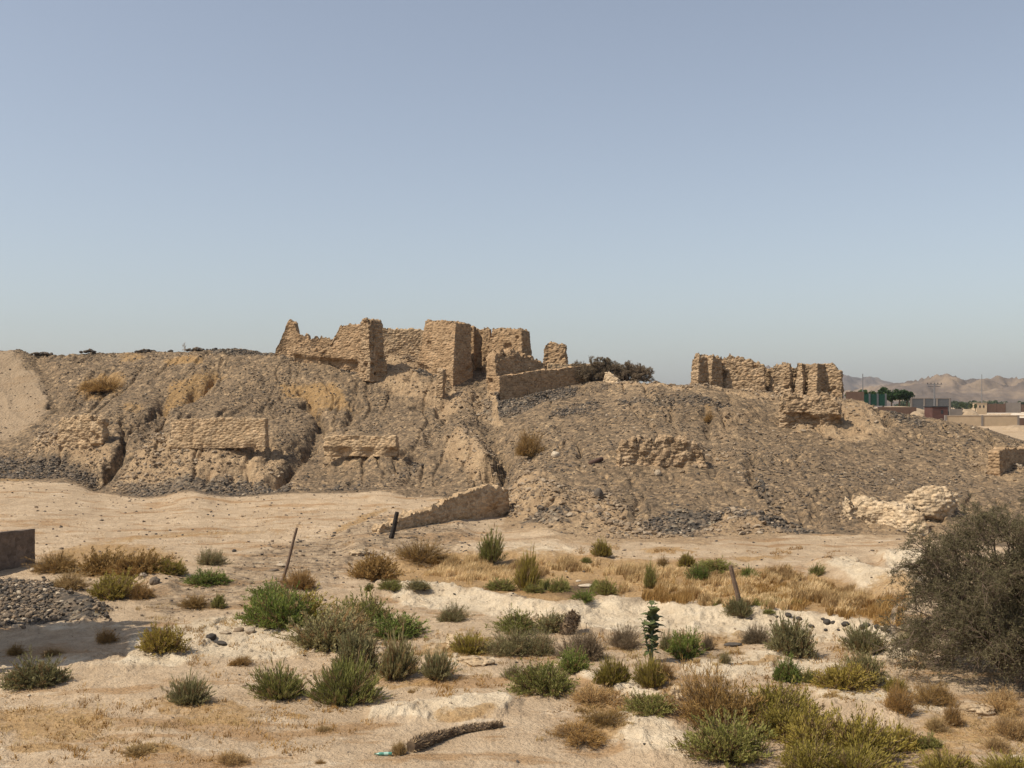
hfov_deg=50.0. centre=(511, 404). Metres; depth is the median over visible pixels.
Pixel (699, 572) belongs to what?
desert shrub
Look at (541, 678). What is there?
desert shrub
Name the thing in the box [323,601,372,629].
dry tuft
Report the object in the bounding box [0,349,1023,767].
ground
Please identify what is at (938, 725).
dry tuft
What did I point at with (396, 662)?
desert shrub
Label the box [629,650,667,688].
desert shrub
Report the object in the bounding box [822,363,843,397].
ruined wall
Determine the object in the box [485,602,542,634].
desert shrub
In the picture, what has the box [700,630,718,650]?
desert shrub
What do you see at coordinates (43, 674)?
desert shrub
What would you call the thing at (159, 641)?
desert shrub
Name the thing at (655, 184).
sky
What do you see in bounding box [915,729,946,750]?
desert shrub
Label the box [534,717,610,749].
desert shrub
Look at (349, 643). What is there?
desert shrub
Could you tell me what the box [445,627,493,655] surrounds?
desert shrub
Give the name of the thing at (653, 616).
milkweed plant
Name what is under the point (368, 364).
ruined buttress
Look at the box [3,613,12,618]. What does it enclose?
rock
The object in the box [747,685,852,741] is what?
desert shrub
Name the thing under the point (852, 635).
desert shrub
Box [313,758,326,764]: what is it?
desert shrub
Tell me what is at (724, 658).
desert shrub
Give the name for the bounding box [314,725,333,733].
dry tuft
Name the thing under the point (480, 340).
ruined wall
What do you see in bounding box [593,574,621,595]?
desert shrub
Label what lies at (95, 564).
desert shrub
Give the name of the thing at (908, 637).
desert shrub
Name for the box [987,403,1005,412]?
compound wall
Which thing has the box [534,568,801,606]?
green weeds
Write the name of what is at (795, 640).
desert shrub
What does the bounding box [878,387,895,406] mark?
leafy tree
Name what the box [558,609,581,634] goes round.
fibrous stump
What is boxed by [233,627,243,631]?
rock
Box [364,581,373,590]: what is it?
desert shrub
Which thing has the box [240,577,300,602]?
desert shrub
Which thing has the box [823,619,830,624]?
black stone
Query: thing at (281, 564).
rock
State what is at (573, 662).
desert shrub
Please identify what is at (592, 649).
desert shrub
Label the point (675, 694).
rock
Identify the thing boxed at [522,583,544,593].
desert shrub
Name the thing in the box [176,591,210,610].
desert shrub
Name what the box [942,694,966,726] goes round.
desert shrub
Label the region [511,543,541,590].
desert shrub
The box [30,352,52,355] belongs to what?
stone pile
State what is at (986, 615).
thorn tree
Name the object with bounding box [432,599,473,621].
desert shrub
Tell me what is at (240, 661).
desert shrub
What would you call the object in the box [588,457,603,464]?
rusty pipe
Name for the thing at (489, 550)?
desert shrub
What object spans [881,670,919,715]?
desert shrub
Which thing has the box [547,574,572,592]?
desert shrub
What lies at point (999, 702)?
dry tuft
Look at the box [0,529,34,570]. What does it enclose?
plaster wall
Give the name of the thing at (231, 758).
dry tuft
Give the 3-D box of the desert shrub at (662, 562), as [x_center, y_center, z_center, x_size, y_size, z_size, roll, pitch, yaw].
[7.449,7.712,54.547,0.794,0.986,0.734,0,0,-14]
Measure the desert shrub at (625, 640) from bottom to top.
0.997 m
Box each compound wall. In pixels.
[910,398,950,410]
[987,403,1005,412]
[1004,402,1020,412]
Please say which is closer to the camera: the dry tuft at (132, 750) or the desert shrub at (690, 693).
the dry tuft at (132, 750)
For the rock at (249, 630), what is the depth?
37.70 m
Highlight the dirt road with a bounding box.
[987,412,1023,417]
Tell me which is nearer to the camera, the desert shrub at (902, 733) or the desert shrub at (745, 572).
the desert shrub at (902, 733)
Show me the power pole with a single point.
(934, 384)
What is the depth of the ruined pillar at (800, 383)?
105.86 m
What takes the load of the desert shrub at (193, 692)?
on the ground at (112, 675)
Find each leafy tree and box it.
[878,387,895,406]
[887,392,899,405]
[892,389,908,405]
[903,390,914,406]
[959,402,965,408]
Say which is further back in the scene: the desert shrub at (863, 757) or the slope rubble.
the slope rubble
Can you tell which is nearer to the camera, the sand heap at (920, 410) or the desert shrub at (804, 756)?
the desert shrub at (804, 756)
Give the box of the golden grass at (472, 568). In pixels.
[423,552,882,611]
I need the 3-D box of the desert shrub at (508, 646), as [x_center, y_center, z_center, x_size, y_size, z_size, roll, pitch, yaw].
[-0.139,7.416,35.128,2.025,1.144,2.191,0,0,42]
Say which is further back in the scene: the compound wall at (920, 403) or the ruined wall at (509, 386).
the compound wall at (920, 403)
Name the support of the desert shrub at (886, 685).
on the ground at (112, 675)
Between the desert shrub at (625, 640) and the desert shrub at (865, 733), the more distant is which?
the desert shrub at (625, 640)
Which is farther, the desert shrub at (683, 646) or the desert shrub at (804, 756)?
the desert shrub at (683, 646)
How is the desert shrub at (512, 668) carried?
on the ground at (112, 675)
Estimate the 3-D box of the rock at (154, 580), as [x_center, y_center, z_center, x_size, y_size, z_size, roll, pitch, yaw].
[-15.503,7.682,47.655,0.459,0.440,0.530,0,0,-22]
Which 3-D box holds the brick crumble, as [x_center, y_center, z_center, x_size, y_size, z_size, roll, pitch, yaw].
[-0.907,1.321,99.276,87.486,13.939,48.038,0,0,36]
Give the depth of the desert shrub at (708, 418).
94.29 m
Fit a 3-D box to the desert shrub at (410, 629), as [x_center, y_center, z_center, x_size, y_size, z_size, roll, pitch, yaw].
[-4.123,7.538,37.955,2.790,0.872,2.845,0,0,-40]
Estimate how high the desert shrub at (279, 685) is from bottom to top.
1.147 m
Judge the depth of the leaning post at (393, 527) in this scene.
62.18 m
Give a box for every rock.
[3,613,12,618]
[25,612,32,617]
[139,572,146,576]
[149,576,159,584]
[206,633,216,639]
[214,640,226,644]
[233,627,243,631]
[245,627,254,633]
[276,563,285,566]
[349,548,370,555]
[445,634,462,647]
[456,655,494,666]
[551,451,559,457]
[578,584,591,587]
[594,488,602,496]
[654,470,660,475]
[669,684,683,700]
[724,642,741,646]
[959,703,996,715]
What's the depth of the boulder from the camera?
69.11 m
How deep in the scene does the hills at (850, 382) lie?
5440.91 m
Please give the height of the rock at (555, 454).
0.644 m
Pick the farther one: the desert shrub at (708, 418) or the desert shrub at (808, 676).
the desert shrub at (708, 418)
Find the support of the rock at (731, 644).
on the ground at (112, 675)
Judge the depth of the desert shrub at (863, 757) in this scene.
23.49 m
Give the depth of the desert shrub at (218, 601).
42.51 m
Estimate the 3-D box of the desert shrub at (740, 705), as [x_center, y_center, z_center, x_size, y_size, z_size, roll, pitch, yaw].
[5.381,7.319,27.148,2.588,1.516,2.129,0,0,-44]
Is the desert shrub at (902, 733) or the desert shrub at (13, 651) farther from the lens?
the desert shrub at (13, 651)
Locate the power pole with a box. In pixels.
[927,383,941,405]
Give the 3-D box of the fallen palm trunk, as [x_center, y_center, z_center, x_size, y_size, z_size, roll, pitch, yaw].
[-1.382,7.829,26.067,2.780,0.464,0.600,0,0,-41]
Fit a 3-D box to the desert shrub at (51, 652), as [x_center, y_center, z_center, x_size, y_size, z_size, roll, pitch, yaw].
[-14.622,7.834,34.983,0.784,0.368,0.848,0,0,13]
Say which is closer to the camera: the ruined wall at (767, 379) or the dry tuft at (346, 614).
the dry tuft at (346, 614)
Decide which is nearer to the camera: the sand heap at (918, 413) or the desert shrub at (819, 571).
the desert shrub at (819, 571)
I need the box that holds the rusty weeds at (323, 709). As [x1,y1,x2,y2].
[0,508,932,766]
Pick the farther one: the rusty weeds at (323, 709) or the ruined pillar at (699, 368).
the ruined pillar at (699, 368)
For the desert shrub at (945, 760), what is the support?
on the ground at (112, 675)
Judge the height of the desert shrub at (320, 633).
1.588 m
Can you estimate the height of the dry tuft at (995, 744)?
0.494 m
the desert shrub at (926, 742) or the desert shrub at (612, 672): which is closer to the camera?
the desert shrub at (926, 742)
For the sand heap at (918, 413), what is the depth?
248.31 m
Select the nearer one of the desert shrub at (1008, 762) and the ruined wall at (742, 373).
the desert shrub at (1008, 762)
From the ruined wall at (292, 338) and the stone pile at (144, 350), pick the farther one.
the stone pile at (144, 350)
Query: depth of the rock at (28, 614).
40.49 m
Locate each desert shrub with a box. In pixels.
[0,645,74,692]
[5,642,30,655]
[21,548,85,574]
[39,647,62,657]
[67,545,136,576]
[70,375,130,391]
[85,567,147,600]
[94,625,122,643]
[104,546,180,575]
[124,578,155,600]
[134,615,193,655]
[147,557,188,574]
[161,665,217,705]
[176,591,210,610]
[179,566,233,587]
[193,545,233,565]
[209,591,228,608]
[227,653,255,665]
[234,576,322,631]
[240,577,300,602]
[240,653,311,700]
[270,596,381,653]
[272,563,320,590]
[276,582,346,621]
[302,644,392,707]
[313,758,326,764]
[329,616,381,674]
[339,585,397,625]
[345,548,414,581]
[362,610,430,641]
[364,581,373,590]
[375,578,405,591]
[375,619,426,680]
[392,536,456,563]
[403,577,431,589]
[418,641,462,681]
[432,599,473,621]
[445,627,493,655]
[476,523,508,562]
[479,576,518,590]
[479,620,543,657]
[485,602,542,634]
[498,657,580,698]
[498,659,522,679]
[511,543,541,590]
[513,422,547,455]
[519,622,557,657]
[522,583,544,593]
[526,608,577,632]
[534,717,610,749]
[546,621,611,662]
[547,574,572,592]
[553,645,592,673]
[568,588,595,603]
[579,556,591,562]
[581,704,631,728]
[588,648,631,685]
[590,534,612,556]
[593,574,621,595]
[605,619,642,650]
[618,687,678,718]
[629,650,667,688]
[643,561,658,588]
[652,652,677,681]
[656,554,668,569]
[658,653,745,725]
[659,626,672,650]
[663,625,709,658]
[667,705,778,767]
[676,675,768,730]
[677,551,697,566]
[684,561,712,580]
[691,555,740,571]
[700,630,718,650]
[702,409,715,421]
[718,596,755,617]
[719,651,732,663]
[739,563,761,577]
[739,623,771,644]
[746,673,824,717]
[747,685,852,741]
[762,606,823,660]
[762,607,774,613]
[771,725,851,767]
[772,652,804,682]
[773,695,841,755]
[797,665,818,682]
[807,561,826,575]
[809,654,885,693]
[810,699,923,767]
[815,733,918,767]
[834,642,892,683]
[837,615,889,654]
[880,674,910,691]
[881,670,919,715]
[883,718,922,751]
[889,625,933,649]
[907,675,959,709]
[908,743,974,767]
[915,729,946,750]
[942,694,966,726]
[969,748,1023,767]
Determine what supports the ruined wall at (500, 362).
on the ground at (112, 675)
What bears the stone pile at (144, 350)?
on the ground at (112, 675)
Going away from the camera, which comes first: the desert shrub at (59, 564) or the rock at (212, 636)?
the rock at (212, 636)
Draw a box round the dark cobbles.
[0,348,931,533]
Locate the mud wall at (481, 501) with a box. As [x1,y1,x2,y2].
[371,484,509,533]
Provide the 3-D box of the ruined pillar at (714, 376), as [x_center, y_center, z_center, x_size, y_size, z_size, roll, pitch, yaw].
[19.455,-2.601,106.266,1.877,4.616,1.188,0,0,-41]
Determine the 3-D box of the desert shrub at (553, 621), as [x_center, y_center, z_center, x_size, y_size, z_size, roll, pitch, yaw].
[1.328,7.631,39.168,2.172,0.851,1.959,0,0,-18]
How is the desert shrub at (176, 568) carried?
on the ground at (112, 675)
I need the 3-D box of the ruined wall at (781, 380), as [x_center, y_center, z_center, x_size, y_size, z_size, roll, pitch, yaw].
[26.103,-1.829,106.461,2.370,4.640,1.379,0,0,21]
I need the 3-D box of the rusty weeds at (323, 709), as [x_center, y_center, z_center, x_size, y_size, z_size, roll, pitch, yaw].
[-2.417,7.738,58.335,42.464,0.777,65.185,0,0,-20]
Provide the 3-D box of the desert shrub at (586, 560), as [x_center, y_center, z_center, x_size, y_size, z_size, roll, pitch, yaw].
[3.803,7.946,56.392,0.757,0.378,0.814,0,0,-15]
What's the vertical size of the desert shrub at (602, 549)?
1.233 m
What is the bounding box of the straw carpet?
[0,602,1023,763]
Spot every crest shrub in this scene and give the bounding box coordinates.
[570,356,627,380]
[600,360,655,382]
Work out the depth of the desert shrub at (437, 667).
31.44 m
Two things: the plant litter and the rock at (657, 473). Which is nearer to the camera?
the plant litter
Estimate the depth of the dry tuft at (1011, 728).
26.21 m
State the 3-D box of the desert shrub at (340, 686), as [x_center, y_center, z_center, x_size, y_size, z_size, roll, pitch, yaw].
[-4.435,7.322,29.723,2.420,1.515,2.180,0,0,-7]
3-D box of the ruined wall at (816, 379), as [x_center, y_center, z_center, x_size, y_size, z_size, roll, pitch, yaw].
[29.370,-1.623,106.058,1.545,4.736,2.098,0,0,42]
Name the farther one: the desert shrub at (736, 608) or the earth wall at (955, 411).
the earth wall at (955, 411)
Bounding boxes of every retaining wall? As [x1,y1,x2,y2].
[57,413,108,449]
[168,416,268,448]
[323,434,399,456]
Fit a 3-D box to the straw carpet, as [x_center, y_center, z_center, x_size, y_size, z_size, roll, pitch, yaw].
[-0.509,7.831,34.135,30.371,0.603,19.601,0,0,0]
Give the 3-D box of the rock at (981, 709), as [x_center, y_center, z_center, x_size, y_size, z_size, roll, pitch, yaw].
[11.977,7.905,28.312,0.967,0.391,0.680,0,0,6]
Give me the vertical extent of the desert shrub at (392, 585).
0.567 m
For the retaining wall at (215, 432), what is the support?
on the ground at (112, 675)
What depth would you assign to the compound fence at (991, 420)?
232.00 m
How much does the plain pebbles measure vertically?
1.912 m
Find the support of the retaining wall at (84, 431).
on the ground at (112, 675)
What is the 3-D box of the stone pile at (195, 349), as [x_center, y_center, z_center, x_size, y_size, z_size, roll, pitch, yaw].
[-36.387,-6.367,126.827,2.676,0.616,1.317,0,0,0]
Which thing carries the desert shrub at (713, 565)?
on the ground at (112, 675)
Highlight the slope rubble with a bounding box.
[0,349,1023,543]
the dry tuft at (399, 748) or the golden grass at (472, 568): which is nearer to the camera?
the dry tuft at (399, 748)
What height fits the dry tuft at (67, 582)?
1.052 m
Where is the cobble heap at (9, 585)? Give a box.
[0,576,117,628]
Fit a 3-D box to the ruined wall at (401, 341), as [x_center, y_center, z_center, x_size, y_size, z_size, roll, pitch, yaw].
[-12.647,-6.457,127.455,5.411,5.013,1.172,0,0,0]
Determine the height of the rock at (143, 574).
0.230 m
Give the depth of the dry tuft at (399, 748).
24.89 m
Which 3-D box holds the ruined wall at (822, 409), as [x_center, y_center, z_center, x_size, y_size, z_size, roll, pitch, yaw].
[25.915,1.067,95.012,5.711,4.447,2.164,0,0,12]
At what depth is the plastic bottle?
24.75 m
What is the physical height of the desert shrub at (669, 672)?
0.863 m
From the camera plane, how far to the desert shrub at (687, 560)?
55.10 m
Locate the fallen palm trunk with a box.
[406,719,503,752]
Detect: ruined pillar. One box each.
[436,368,445,397]
[690,352,707,384]
[706,354,723,387]
[794,363,805,394]
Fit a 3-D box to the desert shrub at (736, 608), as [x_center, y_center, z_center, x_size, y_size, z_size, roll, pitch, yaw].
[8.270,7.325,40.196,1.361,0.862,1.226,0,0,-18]
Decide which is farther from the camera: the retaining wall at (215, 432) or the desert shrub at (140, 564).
the retaining wall at (215, 432)
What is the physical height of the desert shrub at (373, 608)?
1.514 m
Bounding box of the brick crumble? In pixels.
[23,354,1023,538]
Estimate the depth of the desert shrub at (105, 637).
36.39 m
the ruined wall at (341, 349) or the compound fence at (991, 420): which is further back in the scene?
the compound fence at (991, 420)
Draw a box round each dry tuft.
[49,566,99,590]
[118,740,163,757]
[209,747,254,767]
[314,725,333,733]
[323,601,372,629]
[389,738,407,755]
[559,676,630,706]
[923,712,952,733]
[972,676,1023,717]
[978,731,1017,753]
[983,705,1023,741]
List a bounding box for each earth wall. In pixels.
[877,407,915,414]
[949,409,962,414]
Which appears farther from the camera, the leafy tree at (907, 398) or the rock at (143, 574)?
the leafy tree at (907, 398)
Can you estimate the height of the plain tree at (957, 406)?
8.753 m
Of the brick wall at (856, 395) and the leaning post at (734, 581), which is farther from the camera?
the brick wall at (856, 395)
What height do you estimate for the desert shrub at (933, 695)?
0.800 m
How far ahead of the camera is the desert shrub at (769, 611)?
40.13 m
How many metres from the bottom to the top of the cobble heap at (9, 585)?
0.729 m
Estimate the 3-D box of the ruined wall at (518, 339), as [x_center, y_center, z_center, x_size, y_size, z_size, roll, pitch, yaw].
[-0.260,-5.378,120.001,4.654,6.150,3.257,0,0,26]
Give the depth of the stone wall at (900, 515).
68.78 m
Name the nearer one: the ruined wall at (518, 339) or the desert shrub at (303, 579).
the desert shrub at (303, 579)
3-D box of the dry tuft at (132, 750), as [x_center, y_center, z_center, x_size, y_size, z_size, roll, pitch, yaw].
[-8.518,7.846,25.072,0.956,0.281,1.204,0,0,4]
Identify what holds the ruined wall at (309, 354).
on the ground at (112, 675)
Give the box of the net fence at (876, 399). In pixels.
[864,394,886,405]
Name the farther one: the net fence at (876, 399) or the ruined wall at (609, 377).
the net fence at (876, 399)
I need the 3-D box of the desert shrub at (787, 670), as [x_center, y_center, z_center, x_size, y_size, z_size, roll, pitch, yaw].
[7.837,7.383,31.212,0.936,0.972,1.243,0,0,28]
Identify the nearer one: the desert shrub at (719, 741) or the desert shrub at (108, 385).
the desert shrub at (719, 741)
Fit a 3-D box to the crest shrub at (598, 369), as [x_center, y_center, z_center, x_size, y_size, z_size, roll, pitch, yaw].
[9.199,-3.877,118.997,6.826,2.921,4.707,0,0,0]
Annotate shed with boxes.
[924,406,948,419]
[971,403,986,413]
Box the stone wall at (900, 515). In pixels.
[842,495,929,537]
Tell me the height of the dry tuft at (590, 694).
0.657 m
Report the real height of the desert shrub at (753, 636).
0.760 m
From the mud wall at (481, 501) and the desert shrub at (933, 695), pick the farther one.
the mud wall at (481, 501)
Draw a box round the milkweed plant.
[639,600,663,660]
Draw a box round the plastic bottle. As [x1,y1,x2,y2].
[374,752,391,755]
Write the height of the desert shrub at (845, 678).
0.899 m
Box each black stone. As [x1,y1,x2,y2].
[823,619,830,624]
[841,621,849,626]
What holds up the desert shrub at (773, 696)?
on the ground at (112, 675)
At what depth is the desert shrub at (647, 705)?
27.55 m
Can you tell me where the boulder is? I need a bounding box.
[902,485,958,521]
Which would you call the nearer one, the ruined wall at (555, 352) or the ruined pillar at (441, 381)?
the ruined pillar at (441, 381)
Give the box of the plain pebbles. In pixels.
[0,478,999,762]
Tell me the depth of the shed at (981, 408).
420.00 m
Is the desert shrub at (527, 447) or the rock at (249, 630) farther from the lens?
the desert shrub at (527, 447)
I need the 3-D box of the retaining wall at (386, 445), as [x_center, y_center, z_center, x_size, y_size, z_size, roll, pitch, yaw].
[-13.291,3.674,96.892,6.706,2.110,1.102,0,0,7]
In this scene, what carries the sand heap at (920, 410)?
on the ground at (112, 675)
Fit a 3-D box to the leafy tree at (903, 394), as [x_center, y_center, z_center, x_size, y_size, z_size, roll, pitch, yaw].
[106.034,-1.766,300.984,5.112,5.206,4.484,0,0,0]
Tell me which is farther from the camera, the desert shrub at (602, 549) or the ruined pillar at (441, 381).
the ruined pillar at (441, 381)
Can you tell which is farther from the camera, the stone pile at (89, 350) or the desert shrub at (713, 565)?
the stone pile at (89, 350)
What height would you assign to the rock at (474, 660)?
0.392 m
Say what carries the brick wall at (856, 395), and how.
on the ground at (112, 675)
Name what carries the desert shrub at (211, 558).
on the ground at (112, 675)
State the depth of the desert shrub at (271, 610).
38.80 m
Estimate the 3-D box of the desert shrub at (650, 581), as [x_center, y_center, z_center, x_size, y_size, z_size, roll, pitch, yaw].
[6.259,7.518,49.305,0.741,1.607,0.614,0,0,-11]
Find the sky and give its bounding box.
[0,0,1023,384]
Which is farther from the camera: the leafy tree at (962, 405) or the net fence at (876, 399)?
the leafy tree at (962, 405)
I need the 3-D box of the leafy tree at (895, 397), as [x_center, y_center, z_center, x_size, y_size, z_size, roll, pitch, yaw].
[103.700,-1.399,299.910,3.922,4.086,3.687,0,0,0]
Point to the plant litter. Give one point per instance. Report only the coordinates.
(503, 679)
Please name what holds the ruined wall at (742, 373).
on the ground at (112, 675)
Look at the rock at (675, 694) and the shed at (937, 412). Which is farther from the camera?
the shed at (937, 412)
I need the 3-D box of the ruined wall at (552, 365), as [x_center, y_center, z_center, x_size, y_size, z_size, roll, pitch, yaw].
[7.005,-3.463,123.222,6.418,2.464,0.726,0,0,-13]
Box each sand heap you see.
[888,406,923,414]
[910,411,923,416]
[963,409,977,414]
[1000,425,1023,430]
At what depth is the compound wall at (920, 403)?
300.00 m
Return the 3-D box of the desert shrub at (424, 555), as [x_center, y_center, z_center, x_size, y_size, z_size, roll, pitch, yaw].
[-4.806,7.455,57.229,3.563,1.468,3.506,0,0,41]
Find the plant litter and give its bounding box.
[1,556,1023,767]
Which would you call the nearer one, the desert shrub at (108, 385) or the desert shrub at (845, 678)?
the desert shrub at (845, 678)
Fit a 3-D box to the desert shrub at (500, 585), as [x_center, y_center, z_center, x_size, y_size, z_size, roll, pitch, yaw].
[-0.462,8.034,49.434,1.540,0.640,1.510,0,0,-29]
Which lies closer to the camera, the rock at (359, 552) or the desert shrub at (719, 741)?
the desert shrub at (719, 741)
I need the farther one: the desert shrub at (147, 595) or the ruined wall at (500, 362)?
the ruined wall at (500, 362)
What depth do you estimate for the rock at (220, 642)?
36.48 m
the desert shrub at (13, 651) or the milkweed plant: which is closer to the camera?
the milkweed plant
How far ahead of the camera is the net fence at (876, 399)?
285.00 m
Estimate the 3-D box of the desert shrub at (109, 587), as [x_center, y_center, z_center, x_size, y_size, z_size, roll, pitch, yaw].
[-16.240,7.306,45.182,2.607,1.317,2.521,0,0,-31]
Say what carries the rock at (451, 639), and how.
on the ground at (112, 675)
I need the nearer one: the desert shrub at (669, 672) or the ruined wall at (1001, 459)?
the desert shrub at (669, 672)
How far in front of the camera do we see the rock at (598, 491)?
73.13 m
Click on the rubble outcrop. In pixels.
(664, 451)
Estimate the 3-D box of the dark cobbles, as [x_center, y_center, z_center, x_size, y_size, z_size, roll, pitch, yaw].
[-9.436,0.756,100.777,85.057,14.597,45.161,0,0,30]
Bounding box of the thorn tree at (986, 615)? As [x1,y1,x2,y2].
[854,489,1023,691]
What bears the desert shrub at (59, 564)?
on the ground at (112, 675)
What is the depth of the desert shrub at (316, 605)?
40.78 m
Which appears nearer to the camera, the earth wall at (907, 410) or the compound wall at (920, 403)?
the earth wall at (907, 410)
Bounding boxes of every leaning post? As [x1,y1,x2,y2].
[280,527,297,583]
[389,511,398,538]
[729,565,740,603]
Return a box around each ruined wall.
[275,319,332,357]
[292,346,330,364]
[318,323,379,376]
[382,328,423,358]
[470,326,491,372]
[485,327,531,374]
[486,348,544,390]
[495,365,594,400]
[543,341,567,368]
[547,363,589,368]
[603,372,620,382]
[721,353,765,390]
[764,364,809,392]
[769,362,793,393]
[778,392,843,427]
[806,363,825,395]
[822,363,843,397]
[987,446,1023,475]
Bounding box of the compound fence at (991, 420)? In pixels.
[944,415,1019,425]
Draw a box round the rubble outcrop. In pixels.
[615,434,708,468]
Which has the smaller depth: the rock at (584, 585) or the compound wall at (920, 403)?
the rock at (584, 585)
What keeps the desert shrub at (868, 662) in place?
on the ground at (112, 675)
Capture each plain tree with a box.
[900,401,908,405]
[953,401,963,408]
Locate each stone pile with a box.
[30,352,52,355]
[79,348,95,353]
[134,349,155,352]
[185,347,208,351]
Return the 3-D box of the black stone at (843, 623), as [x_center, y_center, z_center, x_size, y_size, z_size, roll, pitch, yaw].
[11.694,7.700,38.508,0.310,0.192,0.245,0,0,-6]
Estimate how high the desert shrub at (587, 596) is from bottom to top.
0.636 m
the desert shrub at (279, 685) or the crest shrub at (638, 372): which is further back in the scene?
the crest shrub at (638, 372)
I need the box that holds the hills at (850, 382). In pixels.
[680,365,891,390]
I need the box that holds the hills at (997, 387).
[843,374,1023,406]
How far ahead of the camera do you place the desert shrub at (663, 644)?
35.72 m
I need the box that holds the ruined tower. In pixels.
[417,319,472,387]
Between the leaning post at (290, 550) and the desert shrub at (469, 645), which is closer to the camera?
the desert shrub at (469, 645)
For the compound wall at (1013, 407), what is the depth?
430.00 m
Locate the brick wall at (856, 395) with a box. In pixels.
[846,392,863,400]
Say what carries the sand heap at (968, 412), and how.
on the ground at (112, 675)
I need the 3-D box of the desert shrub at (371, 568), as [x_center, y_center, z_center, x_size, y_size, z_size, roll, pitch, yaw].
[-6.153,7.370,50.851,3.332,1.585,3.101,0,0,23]
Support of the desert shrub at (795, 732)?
on the ground at (112, 675)
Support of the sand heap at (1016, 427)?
on the ground at (112, 675)
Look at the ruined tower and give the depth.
117.42 m
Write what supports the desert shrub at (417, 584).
on the ground at (112, 675)
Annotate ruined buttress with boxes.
[359,317,386,382]
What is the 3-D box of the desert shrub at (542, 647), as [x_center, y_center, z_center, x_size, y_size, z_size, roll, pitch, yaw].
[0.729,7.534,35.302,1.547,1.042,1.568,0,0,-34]
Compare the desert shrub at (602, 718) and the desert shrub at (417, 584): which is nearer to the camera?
the desert shrub at (602, 718)
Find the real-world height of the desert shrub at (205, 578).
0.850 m

